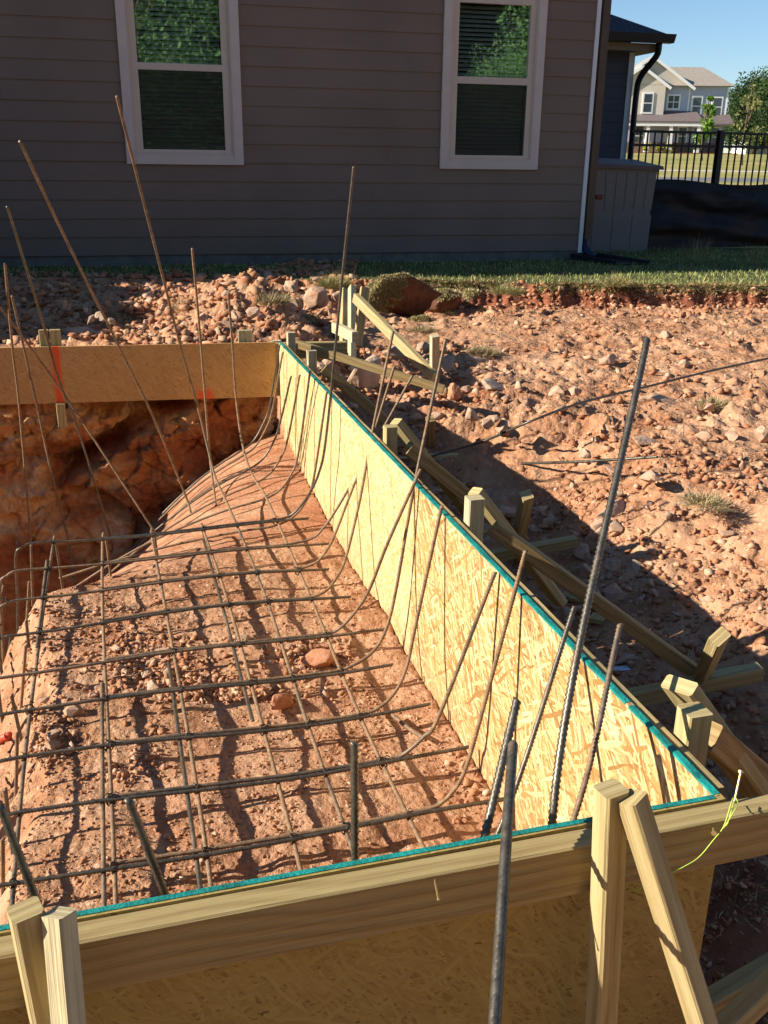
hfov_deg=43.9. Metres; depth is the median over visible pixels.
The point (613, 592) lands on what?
rock
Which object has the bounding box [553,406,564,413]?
rock
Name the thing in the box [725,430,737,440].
rock
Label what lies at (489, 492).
rock
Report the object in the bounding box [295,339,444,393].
brace
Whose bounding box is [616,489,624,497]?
rock
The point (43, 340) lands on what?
stake
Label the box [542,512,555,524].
rock
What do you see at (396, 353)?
rock
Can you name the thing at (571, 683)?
rebar dowel
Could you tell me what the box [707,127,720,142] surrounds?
window
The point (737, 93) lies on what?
tree
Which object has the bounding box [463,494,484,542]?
stake
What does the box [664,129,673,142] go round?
door
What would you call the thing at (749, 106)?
young tree
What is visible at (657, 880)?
brace
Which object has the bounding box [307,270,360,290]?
dry grass tuft
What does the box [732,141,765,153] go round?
house
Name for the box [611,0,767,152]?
sky
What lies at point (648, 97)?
window
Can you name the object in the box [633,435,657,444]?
rock
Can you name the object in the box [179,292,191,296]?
rock
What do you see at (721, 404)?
dry grass tuft
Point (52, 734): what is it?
rock
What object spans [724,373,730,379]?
rock
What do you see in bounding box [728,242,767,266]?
tall grass
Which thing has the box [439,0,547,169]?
window
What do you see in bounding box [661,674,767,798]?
brace
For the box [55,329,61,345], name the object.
stake
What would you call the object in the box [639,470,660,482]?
rock
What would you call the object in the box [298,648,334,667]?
rock
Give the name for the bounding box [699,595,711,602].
rock
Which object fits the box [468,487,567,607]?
brace
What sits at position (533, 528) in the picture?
rock
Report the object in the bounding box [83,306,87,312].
rock
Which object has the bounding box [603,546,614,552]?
rock
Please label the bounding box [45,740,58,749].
rock
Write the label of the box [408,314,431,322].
sod clump
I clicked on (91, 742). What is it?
rock
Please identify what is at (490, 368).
rock
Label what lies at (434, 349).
stake
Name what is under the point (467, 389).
rock
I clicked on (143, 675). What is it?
rock
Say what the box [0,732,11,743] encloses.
red pipe
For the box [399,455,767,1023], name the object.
trench floor
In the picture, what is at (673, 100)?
window
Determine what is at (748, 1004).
brace
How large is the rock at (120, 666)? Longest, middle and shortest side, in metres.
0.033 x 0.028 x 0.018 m
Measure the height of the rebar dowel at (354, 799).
0.265 m
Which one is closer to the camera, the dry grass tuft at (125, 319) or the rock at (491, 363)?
the rock at (491, 363)
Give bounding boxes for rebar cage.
[0,95,622,923]
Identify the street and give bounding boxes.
[656,177,767,181]
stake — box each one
[6,896,50,1023]
[38,329,48,346]
[49,329,56,345]
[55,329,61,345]
[56,403,67,426]
[238,330,244,342]
[245,330,252,342]
[286,331,295,353]
[306,349,316,374]
[339,287,347,347]
[347,284,355,371]
[355,286,369,347]
[383,424,396,455]
[425,415,435,448]
[430,333,439,382]
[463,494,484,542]
[510,489,533,564]
[585,778,628,1023]
[673,701,712,766]
[692,626,730,684]
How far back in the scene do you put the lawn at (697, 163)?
51.29 m
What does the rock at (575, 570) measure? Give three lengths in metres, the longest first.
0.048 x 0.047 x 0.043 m
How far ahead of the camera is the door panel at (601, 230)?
11.23 m
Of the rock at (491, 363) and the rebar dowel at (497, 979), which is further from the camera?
the rock at (491, 363)
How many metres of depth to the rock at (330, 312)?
7.87 m
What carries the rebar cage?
on the ground at (494, 460)
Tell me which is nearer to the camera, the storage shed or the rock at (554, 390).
the rock at (554, 390)
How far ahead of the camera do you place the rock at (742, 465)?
4.09 m
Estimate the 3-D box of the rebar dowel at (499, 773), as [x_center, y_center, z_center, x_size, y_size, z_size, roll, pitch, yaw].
[0.183,0.431,1.518,0.021,0.216,0.191,9,22,22]
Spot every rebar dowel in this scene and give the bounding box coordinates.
[0,804,45,912]
[124,797,169,895]
[350,740,358,860]
[480,696,520,836]
[488,740,517,1023]
[547,336,650,824]
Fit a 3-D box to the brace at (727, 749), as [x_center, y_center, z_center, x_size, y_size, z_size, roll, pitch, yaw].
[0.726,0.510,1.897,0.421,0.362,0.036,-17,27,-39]
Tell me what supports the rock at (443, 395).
on the ground at (494, 460)
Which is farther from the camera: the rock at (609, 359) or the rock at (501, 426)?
the rock at (609, 359)
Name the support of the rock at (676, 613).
on the ground at (494, 460)
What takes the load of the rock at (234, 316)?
on the ground at (494, 460)
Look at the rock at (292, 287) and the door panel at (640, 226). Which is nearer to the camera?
the rock at (292, 287)
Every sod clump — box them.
[365,271,440,316]
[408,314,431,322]
[427,287,461,313]
[461,287,486,300]
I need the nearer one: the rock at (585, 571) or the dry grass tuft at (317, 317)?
the rock at (585, 571)
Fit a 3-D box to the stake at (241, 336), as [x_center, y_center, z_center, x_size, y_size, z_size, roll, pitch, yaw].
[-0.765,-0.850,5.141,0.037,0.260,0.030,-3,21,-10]
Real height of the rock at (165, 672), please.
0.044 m
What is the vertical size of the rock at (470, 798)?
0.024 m
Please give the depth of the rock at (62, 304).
6.59 m
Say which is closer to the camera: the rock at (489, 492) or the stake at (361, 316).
the rock at (489, 492)
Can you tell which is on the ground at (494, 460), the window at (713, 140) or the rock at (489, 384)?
the rock at (489, 384)
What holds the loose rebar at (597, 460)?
on the ground at (494, 460)
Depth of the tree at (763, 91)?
99.09 m
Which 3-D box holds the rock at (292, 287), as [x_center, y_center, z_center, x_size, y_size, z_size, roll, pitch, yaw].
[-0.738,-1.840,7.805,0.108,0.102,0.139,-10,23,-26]
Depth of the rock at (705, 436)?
4.44 m
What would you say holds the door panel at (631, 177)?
in the storage shed
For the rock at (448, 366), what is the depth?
5.80 m
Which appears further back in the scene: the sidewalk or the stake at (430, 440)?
the sidewalk
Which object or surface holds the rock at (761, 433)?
on the ground at (494, 460)
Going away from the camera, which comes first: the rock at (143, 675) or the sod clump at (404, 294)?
the rock at (143, 675)
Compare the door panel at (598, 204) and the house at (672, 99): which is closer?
the door panel at (598, 204)
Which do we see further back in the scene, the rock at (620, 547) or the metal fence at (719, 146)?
the metal fence at (719, 146)
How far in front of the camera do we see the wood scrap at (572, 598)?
3.48 m
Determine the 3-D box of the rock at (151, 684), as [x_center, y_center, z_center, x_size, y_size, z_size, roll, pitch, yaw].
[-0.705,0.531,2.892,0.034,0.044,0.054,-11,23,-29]
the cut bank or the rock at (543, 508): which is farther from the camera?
the cut bank
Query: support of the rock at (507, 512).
on the ground at (494, 460)
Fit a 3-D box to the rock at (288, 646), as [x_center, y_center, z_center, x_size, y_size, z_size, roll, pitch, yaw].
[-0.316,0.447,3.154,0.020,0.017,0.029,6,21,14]
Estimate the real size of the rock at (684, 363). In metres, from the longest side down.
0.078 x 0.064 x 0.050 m
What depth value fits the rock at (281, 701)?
2.80 m
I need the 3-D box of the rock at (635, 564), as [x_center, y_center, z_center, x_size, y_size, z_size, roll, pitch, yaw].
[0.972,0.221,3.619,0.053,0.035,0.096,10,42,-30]
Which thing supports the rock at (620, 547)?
on the ground at (494, 460)
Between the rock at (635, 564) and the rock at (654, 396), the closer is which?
the rock at (635, 564)
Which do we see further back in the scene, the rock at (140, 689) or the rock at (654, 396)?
the rock at (654, 396)
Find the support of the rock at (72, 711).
on the ground at (494, 460)
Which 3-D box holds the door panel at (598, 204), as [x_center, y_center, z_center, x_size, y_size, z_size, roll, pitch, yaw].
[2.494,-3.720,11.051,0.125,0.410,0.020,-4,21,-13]
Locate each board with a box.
[332,322,358,342]
[399,452,457,460]
[489,535,577,560]
[627,662,763,705]
[707,952,767,1014]
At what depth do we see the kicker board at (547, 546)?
3.79 m
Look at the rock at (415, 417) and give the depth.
5.15 m
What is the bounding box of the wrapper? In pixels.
[613,665,629,670]
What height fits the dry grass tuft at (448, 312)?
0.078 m
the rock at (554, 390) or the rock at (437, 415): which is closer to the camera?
the rock at (437, 415)
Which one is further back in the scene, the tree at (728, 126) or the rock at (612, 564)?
the tree at (728, 126)
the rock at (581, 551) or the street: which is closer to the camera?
the rock at (581, 551)
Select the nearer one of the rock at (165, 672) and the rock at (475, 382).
the rock at (165, 672)
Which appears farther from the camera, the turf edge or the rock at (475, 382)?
the turf edge
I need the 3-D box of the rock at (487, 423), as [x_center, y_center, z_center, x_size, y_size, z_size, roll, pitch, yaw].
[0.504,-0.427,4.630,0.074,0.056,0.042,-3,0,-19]
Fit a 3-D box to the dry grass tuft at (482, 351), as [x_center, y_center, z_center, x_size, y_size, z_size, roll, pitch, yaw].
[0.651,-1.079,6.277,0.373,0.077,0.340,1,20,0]
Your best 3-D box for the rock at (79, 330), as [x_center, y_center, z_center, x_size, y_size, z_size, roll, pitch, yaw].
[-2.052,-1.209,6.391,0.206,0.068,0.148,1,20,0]
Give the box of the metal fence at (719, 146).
[630,130,767,184]
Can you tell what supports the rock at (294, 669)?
on the ground at (494, 460)
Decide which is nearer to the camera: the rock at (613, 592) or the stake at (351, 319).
the rock at (613, 592)
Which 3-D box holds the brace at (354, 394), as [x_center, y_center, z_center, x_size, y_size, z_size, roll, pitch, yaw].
[-0.043,-0.488,4.668,0.535,0.478,0.038,-2,21,-6]
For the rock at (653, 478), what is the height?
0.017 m
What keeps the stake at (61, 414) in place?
attached to the plywood form at (99, 373)
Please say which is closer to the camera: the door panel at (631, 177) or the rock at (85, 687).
the rock at (85, 687)
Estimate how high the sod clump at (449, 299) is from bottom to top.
0.247 m
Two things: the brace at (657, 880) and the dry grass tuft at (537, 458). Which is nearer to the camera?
the brace at (657, 880)
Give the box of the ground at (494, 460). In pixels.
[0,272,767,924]
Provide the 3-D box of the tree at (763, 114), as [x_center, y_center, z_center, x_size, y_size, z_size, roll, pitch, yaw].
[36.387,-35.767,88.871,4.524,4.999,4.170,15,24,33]
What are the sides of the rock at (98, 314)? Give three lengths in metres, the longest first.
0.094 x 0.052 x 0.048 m
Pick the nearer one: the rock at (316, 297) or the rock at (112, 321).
the rock at (112, 321)
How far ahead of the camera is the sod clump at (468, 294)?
7.69 m
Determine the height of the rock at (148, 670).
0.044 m
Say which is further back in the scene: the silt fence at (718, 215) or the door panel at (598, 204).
the silt fence at (718, 215)
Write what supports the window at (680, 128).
in the house at (672, 99)
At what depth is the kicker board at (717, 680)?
2.77 m
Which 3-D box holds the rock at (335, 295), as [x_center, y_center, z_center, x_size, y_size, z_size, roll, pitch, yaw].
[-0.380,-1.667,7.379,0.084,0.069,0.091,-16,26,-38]
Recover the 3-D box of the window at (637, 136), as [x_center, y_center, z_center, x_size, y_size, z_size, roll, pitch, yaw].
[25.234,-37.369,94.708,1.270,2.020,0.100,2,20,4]
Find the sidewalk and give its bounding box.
[659,170,767,171]
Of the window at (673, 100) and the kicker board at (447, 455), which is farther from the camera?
the window at (673, 100)
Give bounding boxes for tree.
[692,92,716,160]
[724,70,767,153]
[725,103,737,148]
[729,82,767,164]
[735,66,767,149]
[745,100,767,154]
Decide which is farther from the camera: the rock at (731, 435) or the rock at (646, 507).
the rock at (731, 435)
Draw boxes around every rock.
[39,696,49,703]
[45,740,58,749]
[47,729,58,740]
[58,300,67,310]
[60,327,94,334]
[63,701,84,717]
[82,684,88,690]
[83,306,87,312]
[87,314,94,323]
[88,740,94,744]
[94,311,101,319]
[108,318,115,324]
[110,645,121,651]
[118,664,126,670]
[136,688,145,697]
[141,672,150,678]
[144,668,154,678]
[146,679,158,689]
[163,667,174,676]
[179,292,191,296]
[200,313,207,320]
[221,290,230,296]
[221,320,236,327]
[231,310,238,320]
[236,634,251,640]
[246,307,259,317]
[271,693,293,709]
[285,280,298,292]
[286,643,291,649]
[290,309,299,318]
[291,298,301,308]
[292,666,297,672]
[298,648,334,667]
[303,286,328,308]
[317,361,324,369]
[321,359,332,365]
[327,309,335,315]
[332,292,338,300]
[347,355,381,389]
[382,345,421,359]
[411,413,422,421]
[416,342,429,351]
[431,411,444,420]
[438,389,446,397]
[442,359,456,372]
[443,355,454,361]
[447,383,461,399]
[461,385,471,393]
[464,355,488,362]
[465,407,478,420]
[465,795,474,802]
[470,379,478,385]
[480,415,499,422]
[481,418,493,429]
[482,377,504,390]
[483,488,493,497]
[485,366,495,371]
[488,360,495,365]
[495,418,507,433]
[499,506,516,518]
[529,524,538,531]
[533,505,548,511]
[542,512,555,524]
[548,385,564,396]
[548,601,560,609]
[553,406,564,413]
[563,606,570,615]
[568,386,580,395]
[569,529,579,536]
[571,566,580,574]
[573,543,589,561]
[578,447,590,458]
[579,563,599,579]
[585,556,593,564]
[590,518,611,530]
[593,526,610,540]
[594,499,625,521]
[599,353,615,365]
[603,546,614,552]
[603,583,625,602]
[604,465,614,472]
[605,557,620,571]
[607,574,613,579]
[608,519,622,533]
[615,653,635,663]
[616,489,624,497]
[617,544,624,550]
[631,559,642,569]
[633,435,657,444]
[634,598,643,605]
[638,392,677,403]
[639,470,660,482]
[642,505,650,510]
[644,580,654,586]
[651,476,659,480]
[652,588,658,596]
[658,331,670,338]
[665,511,671,520]
[672,611,681,615]
[677,359,690,367]
[695,431,712,441]
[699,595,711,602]
[704,403,714,410]
[718,530,734,536]
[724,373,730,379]
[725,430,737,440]
[739,462,746,469]
[753,425,767,441]
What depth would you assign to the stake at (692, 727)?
1.64 m
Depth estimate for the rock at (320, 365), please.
5.45 m
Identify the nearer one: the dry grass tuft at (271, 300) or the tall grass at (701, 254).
the dry grass tuft at (271, 300)
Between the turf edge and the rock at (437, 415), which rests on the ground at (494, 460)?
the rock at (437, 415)
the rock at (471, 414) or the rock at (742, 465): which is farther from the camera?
the rock at (471, 414)
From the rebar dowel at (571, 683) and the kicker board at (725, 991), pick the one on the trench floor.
the kicker board at (725, 991)
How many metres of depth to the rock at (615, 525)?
3.89 m
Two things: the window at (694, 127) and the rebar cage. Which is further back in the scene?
the window at (694, 127)
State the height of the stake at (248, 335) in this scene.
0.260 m
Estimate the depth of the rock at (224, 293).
6.20 m
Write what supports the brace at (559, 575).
attached to the stake at (715, 646)
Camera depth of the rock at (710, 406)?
4.89 m
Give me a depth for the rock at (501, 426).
4.69 m
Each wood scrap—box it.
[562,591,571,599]
[568,595,583,604]
[588,612,605,624]
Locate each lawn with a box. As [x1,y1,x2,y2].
[0,247,767,284]
[626,153,767,247]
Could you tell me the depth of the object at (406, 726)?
2.71 m
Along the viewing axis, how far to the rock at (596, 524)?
3.92 m
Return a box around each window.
[115,0,243,164]
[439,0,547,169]
[635,126,645,141]
[641,92,653,113]
[666,94,680,109]
[676,126,688,142]
[690,95,702,114]
[691,126,702,142]
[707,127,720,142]
[711,96,723,114]
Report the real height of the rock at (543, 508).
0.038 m
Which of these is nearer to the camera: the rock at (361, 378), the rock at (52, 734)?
the rock at (52, 734)
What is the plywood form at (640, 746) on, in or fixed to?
on the ground at (494, 460)
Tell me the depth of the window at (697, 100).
93.28 m
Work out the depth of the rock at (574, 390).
5.30 m
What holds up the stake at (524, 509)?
on the ground at (494, 460)
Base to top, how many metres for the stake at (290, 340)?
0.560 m
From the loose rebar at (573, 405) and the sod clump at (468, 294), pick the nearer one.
the loose rebar at (573, 405)
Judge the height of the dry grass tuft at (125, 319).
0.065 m
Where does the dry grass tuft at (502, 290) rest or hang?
on the turf edge
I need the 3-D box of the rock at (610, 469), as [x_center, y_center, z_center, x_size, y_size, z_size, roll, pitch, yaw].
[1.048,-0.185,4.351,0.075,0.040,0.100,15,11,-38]
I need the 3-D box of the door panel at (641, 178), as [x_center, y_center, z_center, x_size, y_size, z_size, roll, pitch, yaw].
[2.996,-3.757,11.169,0.120,0.410,0.020,-4,21,-13]
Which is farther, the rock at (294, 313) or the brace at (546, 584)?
the rock at (294, 313)
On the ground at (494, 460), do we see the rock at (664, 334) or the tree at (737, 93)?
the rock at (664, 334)
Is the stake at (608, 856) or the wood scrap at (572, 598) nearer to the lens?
the stake at (608, 856)
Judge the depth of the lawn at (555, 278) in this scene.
9.36 m
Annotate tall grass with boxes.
[673,234,728,263]
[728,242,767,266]
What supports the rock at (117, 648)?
on the ground at (494, 460)
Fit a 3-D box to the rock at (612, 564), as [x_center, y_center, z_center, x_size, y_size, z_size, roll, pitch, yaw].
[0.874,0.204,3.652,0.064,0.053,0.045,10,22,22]
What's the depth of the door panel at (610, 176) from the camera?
11.07 m
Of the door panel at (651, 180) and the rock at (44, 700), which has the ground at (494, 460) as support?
the rock at (44, 700)
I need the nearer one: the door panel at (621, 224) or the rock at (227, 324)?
the rock at (227, 324)
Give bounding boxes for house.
[0,0,611,266]
[598,14,676,158]
[626,55,737,153]
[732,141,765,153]
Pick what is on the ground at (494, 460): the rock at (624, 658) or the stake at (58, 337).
the rock at (624, 658)
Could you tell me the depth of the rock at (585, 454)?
4.39 m
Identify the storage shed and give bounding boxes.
[582,158,663,252]
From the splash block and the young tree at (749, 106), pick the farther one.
the young tree at (749, 106)
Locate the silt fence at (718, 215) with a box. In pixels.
[647,179,767,248]
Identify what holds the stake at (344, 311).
on the ground at (494, 460)
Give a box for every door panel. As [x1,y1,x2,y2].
[590,215,612,249]
[594,172,604,208]
[604,172,615,208]
[610,215,631,249]
[614,172,625,208]
[624,172,635,208]
[629,215,650,249]
[633,173,646,209]
[643,173,656,209]
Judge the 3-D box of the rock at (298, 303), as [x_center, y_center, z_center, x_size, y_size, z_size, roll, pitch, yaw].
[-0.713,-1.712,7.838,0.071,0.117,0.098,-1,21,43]
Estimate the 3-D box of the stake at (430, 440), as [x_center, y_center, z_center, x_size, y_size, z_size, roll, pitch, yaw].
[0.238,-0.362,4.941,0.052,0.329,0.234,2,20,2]
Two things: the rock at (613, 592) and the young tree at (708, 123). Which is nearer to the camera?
the rock at (613, 592)
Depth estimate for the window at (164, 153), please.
8.98 m
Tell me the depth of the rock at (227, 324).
5.62 m
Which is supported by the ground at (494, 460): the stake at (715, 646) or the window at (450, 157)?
the stake at (715, 646)
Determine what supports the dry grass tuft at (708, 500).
on the ground at (494, 460)
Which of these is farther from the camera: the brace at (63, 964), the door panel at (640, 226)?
the door panel at (640, 226)
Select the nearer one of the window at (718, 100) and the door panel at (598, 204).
the door panel at (598, 204)
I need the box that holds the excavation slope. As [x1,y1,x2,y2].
[5,397,337,656]
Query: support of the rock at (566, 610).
on the ground at (494, 460)
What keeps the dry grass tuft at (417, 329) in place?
on the ground at (494, 460)
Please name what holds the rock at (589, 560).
on the ground at (494, 460)
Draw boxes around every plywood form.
[0,340,345,404]
[0,770,767,1023]
[279,342,725,830]
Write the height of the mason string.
0.102 m
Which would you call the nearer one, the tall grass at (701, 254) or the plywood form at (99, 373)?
the plywood form at (99, 373)
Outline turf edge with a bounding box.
[412,274,767,301]
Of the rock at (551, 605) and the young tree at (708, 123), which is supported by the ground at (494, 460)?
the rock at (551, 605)
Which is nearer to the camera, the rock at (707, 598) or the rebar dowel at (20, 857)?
the rebar dowel at (20, 857)
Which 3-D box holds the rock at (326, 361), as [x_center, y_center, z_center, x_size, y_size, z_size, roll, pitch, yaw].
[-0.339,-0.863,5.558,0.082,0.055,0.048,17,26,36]
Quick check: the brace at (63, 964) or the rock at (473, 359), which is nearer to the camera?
the brace at (63, 964)
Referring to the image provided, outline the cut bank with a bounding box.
[346,280,767,314]
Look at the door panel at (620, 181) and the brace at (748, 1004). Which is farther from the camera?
the door panel at (620, 181)
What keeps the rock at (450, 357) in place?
on the ground at (494, 460)
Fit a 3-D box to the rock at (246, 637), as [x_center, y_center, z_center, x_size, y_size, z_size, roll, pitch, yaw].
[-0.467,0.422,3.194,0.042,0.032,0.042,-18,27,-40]
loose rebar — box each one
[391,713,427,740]
[431,357,767,456]
[521,455,658,464]
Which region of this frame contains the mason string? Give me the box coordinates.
[629,797,737,891]
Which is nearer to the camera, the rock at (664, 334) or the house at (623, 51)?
the rock at (664, 334)
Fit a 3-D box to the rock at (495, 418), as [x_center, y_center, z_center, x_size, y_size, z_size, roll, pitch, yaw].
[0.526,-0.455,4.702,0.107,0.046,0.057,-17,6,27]
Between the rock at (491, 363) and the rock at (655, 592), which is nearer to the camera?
the rock at (655, 592)
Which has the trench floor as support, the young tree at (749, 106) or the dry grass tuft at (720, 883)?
the dry grass tuft at (720, 883)
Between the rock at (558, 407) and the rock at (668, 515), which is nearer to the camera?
the rock at (668, 515)
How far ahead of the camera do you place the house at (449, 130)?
9.36 m
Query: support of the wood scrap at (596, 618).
on the ground at (494, 460)
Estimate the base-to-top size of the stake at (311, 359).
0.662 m
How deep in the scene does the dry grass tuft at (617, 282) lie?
8.25 m
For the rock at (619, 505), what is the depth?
4.00 m
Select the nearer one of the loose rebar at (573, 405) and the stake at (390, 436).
the stake at (390, 436)
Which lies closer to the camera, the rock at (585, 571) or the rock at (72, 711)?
the rock at (72, 711)
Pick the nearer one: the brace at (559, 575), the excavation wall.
the brace at (559, 575)
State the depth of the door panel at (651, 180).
11.19 m
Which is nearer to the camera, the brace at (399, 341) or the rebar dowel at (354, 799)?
the rebar dowel at (354, 799)
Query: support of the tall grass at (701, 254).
on the lawn at (555, 278)
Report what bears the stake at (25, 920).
attached to the plywood form at (404, 937)
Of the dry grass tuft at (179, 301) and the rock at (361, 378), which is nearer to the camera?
the rock at (361, 378)
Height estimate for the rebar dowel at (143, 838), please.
0.208 m
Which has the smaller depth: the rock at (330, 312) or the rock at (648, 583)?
the rock at (648, 583)
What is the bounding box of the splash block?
[571,253,649,264]
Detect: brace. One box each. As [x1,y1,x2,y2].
[41,906,85,1023]
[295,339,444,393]
[320,364,427,450]
[352,293,436,381]
[390,418,463,516]
[401,441,529,541]
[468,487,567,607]
[488,520,697,675]
[617,788,717,1023]
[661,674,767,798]
[707,721,767,782]
[716,966,767,1023]
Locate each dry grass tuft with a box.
[98,312,136,323]
[147,294,203,319]
[246,288,304,306]
[302,312,324,324]
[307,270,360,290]
[406,324,436,333]
[441,307,456,314]
[458,342,499,357]
[484,279,530,295]
[518,445,555,481]
[597,272,649,287]
[670,485,740,515]
[691,393,734,410]
[707,868,767,937]
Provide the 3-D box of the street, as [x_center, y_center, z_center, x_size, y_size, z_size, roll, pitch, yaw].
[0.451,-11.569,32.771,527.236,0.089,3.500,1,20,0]
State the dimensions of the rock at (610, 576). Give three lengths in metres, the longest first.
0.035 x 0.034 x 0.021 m
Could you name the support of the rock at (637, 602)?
on the ground at (494, 460)
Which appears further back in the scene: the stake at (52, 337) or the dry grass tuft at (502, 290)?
the dry grass tuft at (502, 290)
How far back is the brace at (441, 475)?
3.43 m
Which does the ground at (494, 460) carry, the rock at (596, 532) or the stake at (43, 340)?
the rock at (596, 532)
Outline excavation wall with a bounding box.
[0,372,329,655]
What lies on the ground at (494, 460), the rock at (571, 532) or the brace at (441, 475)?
the rock at (571, 532)
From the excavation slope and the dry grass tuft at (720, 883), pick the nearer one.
the dry grass tuft at (720, 883)
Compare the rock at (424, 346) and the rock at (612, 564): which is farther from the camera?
the rock at (424, 346)
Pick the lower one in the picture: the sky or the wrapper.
the wrapper
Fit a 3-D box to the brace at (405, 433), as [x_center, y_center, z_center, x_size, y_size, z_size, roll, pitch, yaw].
[0.186,-0.155,3.537,0.346,0.425,0.054,-7,22,-20]
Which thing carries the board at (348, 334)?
on the ground at (494, 460)
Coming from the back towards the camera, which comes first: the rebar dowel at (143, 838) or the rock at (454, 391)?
the rock at (454, 391)

